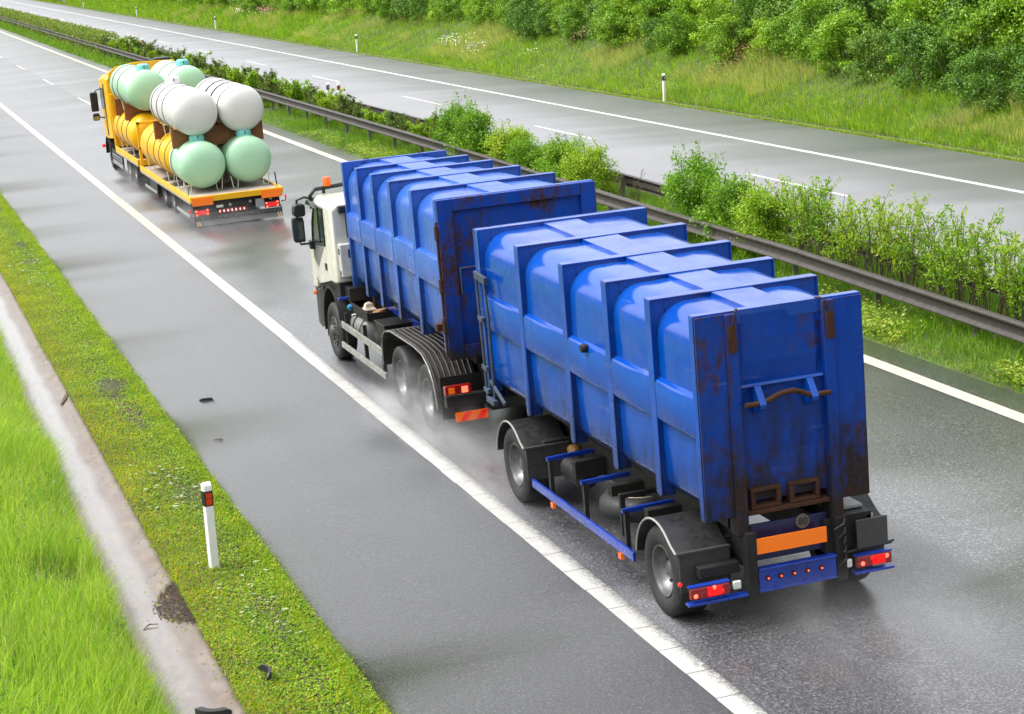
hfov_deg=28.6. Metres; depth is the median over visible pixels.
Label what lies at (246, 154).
gas tank
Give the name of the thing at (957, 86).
bank bush
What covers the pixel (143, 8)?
bank grass
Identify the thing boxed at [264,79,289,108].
sparse shrub
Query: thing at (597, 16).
bank bush
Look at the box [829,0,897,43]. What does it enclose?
bank bush
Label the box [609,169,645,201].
bare shrub
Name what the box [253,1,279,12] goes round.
wild flowers
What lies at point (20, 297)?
mown grass
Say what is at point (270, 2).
bank bush
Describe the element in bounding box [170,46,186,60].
sparse shrub
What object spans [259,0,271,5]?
bank bush
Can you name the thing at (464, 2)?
bank bush
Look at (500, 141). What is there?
round shrub
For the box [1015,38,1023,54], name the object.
bank bush
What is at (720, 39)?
bank bush
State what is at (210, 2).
bank bush
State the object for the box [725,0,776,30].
bank bush
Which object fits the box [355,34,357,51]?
delineator post
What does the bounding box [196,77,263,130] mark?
gas tank
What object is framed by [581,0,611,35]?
bank bush
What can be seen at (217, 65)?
sparse shrub
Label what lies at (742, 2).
bank bush
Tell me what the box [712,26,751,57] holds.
bank bush
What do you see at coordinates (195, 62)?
sparse shrub
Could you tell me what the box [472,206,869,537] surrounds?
container
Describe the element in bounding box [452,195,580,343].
door
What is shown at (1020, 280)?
leggy shrub
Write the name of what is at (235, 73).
sparse shrub
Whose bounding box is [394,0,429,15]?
bank bush
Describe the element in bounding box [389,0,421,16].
bank bush
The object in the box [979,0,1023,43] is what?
bank tree
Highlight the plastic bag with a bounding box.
[362,302,376,311]
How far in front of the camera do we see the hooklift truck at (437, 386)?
32.15 m
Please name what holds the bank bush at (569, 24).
on the ground at (110, 386)
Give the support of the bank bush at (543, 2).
on the ground at (110, 386)
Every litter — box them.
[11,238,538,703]
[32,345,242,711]
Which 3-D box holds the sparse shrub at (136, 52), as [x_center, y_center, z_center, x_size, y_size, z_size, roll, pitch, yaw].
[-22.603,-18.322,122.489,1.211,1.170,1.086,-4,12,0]
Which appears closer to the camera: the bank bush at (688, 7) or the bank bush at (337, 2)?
the bank bush at (688, 7)
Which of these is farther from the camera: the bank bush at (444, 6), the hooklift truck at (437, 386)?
the bank bush at (444, 6)
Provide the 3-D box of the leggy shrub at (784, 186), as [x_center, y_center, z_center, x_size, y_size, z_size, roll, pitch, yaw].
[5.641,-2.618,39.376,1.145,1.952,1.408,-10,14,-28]
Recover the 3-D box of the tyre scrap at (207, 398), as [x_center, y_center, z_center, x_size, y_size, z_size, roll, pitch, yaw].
[-4.987,0.687,32.701,0.231,0.035,0.066,-7,13,-17]
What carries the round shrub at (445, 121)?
on the ground at (110, 386)
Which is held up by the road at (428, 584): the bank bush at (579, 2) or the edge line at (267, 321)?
the edge line at (267, 321)
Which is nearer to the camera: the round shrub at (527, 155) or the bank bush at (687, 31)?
the round shrub at (527, 155)
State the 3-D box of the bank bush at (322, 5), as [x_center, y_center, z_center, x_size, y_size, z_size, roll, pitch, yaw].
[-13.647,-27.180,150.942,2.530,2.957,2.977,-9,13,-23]
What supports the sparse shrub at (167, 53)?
on the ground at (110, 386)
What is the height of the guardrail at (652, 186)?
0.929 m
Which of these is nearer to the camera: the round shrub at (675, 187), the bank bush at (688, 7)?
the round shrub at (675, 187)
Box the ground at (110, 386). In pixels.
[0,0,1023,713]
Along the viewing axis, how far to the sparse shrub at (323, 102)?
76.30 m
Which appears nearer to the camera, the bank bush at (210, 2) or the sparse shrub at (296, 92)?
the sparse shrub at (296, 92)
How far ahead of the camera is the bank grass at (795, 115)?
80.62 m
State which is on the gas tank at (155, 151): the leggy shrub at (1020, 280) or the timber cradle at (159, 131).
the timber cradle at (159, 131)
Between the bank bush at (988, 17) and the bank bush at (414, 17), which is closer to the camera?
the bank bush at (988, 17)
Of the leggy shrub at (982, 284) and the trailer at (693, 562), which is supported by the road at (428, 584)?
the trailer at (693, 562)
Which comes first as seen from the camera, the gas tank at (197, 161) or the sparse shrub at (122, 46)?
the gas tank at (197, 161)
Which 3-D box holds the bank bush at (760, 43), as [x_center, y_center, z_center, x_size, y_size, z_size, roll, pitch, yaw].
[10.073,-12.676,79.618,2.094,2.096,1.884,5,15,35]
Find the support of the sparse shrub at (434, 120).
on the ground at (110, 386)
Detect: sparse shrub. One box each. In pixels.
[108,37,118,53]
[117,35,138,59]
[124,35,142,59]
[128,46,138,60]
[133,48,141,61]
[137,39,151,55]
[143,38,164,57]
[146,50,161,58]
[151,48,166,56]
[159,46,176,56]
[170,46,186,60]
[184,51,211,67]
[189,52,207,70]
[199,66,217,75]
[202,61,213,70]
[207,57,232,77]
[217,64,234,80]
[219,66,249,83]
[237,64,260,83]
[244,69,280,101]
[256,68,282,102]
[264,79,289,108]
[272,78,311,108]
[303,82,325,115]
[303,95,321,117]
[314,86,345,123]
[331,91,356,124]
[346,100,370,130]
[360,108,387,135]
[380,109,403,137]
[392,113,420,146]
[405,116,435,146]
[422,109,450,141]
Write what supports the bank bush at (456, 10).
on the ground at (110, 386)
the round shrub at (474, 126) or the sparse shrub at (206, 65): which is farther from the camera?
the sparse shrub at (206, 65)
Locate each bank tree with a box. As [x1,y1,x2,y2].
[863,0,895,16]
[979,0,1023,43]
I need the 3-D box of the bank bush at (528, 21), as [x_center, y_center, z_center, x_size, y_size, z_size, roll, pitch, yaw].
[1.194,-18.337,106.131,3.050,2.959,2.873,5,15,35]
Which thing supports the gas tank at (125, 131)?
on the yellow truck at (115, 150)
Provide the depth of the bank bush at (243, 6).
176.86 m
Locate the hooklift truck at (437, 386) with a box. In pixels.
[291,177,524,430]
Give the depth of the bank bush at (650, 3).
91.23 m
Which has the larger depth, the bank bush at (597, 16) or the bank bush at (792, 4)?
the bank bush at (597, 16)
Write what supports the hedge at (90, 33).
on the ground at (110, 386)
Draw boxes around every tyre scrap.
[195,707,231,713]
[199,397,212,400]
[258,664,271,680]
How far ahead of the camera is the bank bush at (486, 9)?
113.79 m
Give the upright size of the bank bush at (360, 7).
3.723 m
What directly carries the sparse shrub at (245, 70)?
on the ground at (110, 386)
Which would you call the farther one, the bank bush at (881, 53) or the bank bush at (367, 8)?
the bank bush at (367, 8)
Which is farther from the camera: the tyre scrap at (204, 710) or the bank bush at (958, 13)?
the bank bush at (958, 13)
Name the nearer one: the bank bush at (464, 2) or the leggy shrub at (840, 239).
the leggy shrub at (840, 239)
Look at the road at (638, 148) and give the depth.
68.75 m
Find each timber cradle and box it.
[114,99,132,115]
[123,103,150,120]
[153,121,216,139]
[170,120,263,148]
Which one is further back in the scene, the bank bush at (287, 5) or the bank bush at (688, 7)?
the bank bush at (287, 5)
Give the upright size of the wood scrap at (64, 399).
0.072 m
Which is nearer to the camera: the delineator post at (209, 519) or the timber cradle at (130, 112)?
the delineator post at (209, 519)
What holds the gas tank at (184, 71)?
on the timber cradle at (119, 110)
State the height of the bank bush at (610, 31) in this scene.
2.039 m
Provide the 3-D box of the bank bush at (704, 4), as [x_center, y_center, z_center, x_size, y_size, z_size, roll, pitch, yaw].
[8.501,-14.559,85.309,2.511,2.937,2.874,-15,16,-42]
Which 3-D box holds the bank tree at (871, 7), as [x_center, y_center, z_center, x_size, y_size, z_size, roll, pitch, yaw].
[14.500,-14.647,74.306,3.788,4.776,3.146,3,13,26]
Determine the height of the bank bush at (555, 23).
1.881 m
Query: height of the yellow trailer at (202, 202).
2.121 m
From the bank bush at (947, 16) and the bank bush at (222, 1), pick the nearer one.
the bank bush at (947, 16)
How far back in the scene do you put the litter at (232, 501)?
24.41 m
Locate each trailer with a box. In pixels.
[135,120,286,226]
[497,400,894,615]
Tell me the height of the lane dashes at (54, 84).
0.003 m
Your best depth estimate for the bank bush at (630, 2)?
94.12 m
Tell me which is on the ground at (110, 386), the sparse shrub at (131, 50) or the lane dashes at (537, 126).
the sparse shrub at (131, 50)
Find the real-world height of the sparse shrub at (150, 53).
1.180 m
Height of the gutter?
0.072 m
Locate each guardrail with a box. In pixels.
[0,16,1023,343]
[2,12,1021,301]
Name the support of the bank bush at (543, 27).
on the ground at (110, 386)
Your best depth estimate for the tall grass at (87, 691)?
21.84 m
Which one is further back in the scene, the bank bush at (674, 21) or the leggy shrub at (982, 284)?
the bank bush at (674, 21)
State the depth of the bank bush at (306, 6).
155.79 m
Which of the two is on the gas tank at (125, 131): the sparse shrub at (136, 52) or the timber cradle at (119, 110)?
the timber cradle at (119, 110)
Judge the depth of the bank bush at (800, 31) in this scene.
75.58 m
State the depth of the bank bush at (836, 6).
75.95 m
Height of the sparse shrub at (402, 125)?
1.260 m
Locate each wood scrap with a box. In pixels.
[60,392,67,404]
[373,308,387,312]
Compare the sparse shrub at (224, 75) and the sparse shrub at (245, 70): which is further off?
the sparse shrub at (224, 75)
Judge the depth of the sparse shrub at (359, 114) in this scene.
72.52 m
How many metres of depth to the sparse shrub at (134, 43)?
126.56 m
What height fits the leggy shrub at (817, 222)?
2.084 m
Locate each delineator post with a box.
[201,481,219,569]
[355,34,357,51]
[662,74,665,100]
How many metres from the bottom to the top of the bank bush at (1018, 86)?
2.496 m
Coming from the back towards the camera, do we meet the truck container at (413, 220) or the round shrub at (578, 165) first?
the round shrub at (578, 165)
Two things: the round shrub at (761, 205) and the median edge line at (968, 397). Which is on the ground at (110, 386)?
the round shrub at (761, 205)
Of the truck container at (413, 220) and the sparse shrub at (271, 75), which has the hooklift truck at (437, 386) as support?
the truck container at (413, 220)
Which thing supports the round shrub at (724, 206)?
on the ground at (110, 386)
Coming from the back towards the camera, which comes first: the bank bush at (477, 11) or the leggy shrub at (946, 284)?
the bank bush at (477, 11)
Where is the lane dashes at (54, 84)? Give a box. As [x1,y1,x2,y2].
[0,56,90,104]
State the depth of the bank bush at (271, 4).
166.08 m
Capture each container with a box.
[341,150,596,360]
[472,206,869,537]
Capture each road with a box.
[0,0,1023,275]
[0,28,1023,713]
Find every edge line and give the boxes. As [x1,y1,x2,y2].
[0,31,1023,422]
[0,102,292,336]
[4,0,1023,192]
[281,336,767,713]
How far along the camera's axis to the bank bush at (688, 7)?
89.08 m
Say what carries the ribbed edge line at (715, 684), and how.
on the road at (428, 584)
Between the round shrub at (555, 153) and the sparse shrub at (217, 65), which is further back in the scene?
the sparse shrub at (217, 65)
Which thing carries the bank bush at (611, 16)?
on the ground at (110, 386)
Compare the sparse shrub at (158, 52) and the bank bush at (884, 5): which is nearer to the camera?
the bank bush at (884, 5)
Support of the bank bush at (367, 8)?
on the ground at (110, 386)
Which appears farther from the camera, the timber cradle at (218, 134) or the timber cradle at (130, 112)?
the timber cradle at (130, 112)
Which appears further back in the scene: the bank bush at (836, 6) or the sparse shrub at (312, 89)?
the sparse shrub at (312, 89)
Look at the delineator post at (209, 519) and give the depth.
23.87 m
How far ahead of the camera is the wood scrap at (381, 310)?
33.45 m
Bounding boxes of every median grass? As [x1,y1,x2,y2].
[0,15,306,107]
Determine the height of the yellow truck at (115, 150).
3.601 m
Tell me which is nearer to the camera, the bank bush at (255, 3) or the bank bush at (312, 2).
the bank bush at (312, 2)
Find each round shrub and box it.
[429,90,489,155]
[444,100,499,156]
[477,118,534,160]
[501,130,550,169]
[528,131,590,180]
[554,137,622,194]
[655,139,726,239]
[689,164,769,253]
[730,168,807,259]
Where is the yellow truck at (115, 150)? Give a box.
[90,56,174,185]
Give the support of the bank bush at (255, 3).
on the ground at (110, 386)
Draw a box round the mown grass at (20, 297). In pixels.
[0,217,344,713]
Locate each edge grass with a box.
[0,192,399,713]
[1,270,177,584]
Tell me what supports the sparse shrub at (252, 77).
on the ground at (110, 386)
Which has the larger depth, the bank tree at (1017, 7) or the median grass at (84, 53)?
the median grass at (84, 53)
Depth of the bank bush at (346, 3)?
147.87 m
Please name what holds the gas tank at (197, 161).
on the yellow trailer at (202, 202)
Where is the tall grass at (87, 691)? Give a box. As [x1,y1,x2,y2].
[0,312,196,713]
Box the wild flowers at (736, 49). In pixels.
[716,39,752,61]
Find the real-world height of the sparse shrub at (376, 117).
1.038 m
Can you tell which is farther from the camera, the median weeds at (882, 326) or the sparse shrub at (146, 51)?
the sparse shrub at (146, 51)
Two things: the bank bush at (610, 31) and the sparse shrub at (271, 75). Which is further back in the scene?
the bank bush at (610, 31)
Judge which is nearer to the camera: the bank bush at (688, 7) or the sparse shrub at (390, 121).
the sparse shrub at (390, 121)
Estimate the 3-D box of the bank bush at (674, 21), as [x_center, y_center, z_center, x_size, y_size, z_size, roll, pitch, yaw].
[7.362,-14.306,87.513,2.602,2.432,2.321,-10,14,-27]
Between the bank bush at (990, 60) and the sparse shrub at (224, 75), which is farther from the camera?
the sparse shrub at (224, 75)
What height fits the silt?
0.101 m
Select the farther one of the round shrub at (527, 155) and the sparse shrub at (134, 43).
the sparse shrub at (134, 43)
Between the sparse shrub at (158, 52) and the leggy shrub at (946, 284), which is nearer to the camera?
the leggy shrub at (946, 284)
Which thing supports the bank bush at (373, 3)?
on the ground at (110, 386)
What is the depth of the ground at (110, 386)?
37.06 m
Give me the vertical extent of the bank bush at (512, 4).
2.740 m
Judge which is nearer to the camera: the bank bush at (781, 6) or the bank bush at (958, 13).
the bank bush at (958, 13)
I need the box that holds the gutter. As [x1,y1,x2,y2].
[0,272,245,713]
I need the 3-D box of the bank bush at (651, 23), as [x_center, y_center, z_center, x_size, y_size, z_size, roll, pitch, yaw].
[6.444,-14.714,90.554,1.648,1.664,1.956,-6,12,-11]
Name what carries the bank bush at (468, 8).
on the ground at (110, 386)
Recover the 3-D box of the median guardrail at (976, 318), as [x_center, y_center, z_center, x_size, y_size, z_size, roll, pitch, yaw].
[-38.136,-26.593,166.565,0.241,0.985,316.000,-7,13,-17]
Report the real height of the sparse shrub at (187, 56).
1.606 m
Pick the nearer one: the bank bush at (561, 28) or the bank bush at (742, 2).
the bank bush at (742, 2)
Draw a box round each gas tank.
[110,63,164,110]
[114,112,156,155]
[140,122,186,182]
[150,76,217,135]
[151,59,205,87]
[169,134,224,193]
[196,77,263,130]
[216,129,270,187]
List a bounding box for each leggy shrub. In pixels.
[765,176,840,251]
[788,176,847,277]
[810,193,895,283]
[826,184,922,291]
[870,192,942,286]
[890,209,970,310]
[917,202,1004,318]
[934,217,1023,315]
[981,234,1023,321]
[1010,253,1023,316]
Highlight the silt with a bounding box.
[152,582,195,624]
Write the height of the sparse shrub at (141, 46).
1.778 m
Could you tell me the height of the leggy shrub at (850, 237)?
2.082 m
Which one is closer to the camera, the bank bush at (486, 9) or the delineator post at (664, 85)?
the delineator post at (664, 85)
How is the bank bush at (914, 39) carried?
on the ground at (110, 386)
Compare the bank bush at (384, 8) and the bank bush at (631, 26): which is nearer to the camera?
the bank bush at (631, 26)
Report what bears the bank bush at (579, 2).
on the ground at (110, 386)
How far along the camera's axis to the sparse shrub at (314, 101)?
78.43 m
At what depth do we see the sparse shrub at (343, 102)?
74.56 m
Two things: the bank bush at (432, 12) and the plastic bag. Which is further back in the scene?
the bank bush at (432, 12)
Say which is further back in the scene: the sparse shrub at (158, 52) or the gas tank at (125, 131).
the sparse shrub at (158, 52)
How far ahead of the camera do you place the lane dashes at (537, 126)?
70.13 m
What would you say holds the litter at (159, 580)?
on the gutter
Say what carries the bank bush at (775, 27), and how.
on the ground at (110, 386)
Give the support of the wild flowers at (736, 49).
on the ground at (110, 386)
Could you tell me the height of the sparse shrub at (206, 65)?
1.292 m
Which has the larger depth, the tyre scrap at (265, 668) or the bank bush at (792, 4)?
the bank bush at (792, 4)
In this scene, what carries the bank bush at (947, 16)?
on the ground at (110, 386)
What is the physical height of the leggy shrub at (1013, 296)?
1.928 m
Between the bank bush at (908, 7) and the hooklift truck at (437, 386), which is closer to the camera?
the hooklift truck at (437, 386)
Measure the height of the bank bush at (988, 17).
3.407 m
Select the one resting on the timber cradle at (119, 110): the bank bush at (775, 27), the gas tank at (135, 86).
the gas tank at (135, 86)
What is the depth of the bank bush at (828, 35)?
72.76 m
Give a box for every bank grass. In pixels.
[38,0,343,38]
[237,0,1023,157]
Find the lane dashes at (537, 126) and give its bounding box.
[8,7,847,195]
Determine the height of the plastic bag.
0.150 m
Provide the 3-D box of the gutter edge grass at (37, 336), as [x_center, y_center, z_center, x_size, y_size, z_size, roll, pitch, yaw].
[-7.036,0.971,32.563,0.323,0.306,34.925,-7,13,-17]
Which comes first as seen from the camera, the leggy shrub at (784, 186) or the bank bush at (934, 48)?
the leggy shrub at (784, 186)
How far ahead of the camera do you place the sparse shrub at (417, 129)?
65.08 m
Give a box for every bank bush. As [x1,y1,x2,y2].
[203,0,215,4]
[213,0,232,4]
[237,0,252,8]
[242,0,263,9]
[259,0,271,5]
[262,0,283,7]
[270,0,284,9]
[275,0,296,12]
[294,0,327,9]
[294,1,306,10]
[306,0,346,6]
[317,0,342,14]
[326,0,352,13]
[326,0,361,13]
[351,0,367,10]
[362,0,377,12]
[368,0,388,14]
[374,0,409,20]
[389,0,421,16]
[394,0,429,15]
[406,0,436,21]
[424,0,452,20]
[436,0,463,18]
[448,0,466,20]
[459,0,491,18]
[463,0,487,23]
[467,0,497,21]
[479,0,499,21]
[489,0,535,26]
[503,0,534,31]
[508,0,554,37]
[533,0,562,35]
[538,0,584,19]
[546,0,575,32]
[556,0,596,39]
[557,0,587,35]
[563,0,595,20]
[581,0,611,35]
[588,0,641,47]
[589,0,626,26]
[605,10,626,37]
[607,0,672,32]
[621,0,662,42]
[633,0,700,35]
[637,12,671,48]
[648,2,702,56]
[667,0,708,33]
[673,22,692,42]
[686,0,739,46]
[695,0,742,36]
[702,9,750,63]
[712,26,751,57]
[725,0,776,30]
[729,0,806,39]
[742,10,786,61]
[752,0,820,40]
[760,6,814,61]
[784,0,845,60]
[785,0,836,22]
[791,0,879,31]
[799,0,875,72]
[826,2,868,59]
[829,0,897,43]
[838,19,896,81]
[868,0,949,40]
[883,10,952,89]
[885,0,954,69]
[916,22,976,92]
[929,0,1019,65]
[933,0,997,44]
[938,0,1023,77]
[944,37,1015,99]
[955,28,1023,110]
[1006,29,1023,104]
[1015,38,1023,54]
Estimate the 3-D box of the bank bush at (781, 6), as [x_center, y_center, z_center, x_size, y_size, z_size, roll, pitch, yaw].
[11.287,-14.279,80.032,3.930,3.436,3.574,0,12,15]
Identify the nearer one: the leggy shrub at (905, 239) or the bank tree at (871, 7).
the leggy shrub at (905, 239)
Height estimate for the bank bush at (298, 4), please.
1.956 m
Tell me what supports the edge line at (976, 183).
on the road at (638, 148)
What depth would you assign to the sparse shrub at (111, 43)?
134.33 m
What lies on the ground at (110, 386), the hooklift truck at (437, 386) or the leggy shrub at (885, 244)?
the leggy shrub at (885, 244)
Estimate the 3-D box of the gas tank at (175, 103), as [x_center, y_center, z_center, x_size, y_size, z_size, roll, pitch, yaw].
[-8.994,-6.838,54.804,1.256,1.516,4.350,-9,13,-17]
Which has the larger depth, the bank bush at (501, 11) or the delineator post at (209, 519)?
the bank bush at (501, 11)
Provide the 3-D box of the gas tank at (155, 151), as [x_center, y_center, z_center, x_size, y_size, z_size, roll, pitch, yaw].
[-9.674,-5.887,57.469,1.256,1.354,5.300,-9,13,-17]
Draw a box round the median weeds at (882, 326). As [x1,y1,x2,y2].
[303,127,1023,388]
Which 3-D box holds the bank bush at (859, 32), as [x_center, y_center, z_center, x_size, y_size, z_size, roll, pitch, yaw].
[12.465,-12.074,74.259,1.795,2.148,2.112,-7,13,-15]
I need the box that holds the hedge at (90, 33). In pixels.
[0,7,119,53]
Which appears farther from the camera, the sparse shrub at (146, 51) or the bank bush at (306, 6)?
the bank bush at (306, 6)
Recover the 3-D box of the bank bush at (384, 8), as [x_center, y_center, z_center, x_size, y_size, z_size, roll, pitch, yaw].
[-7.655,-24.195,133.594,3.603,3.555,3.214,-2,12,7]
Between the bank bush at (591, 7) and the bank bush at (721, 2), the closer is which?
the bank bush at (721, 2)

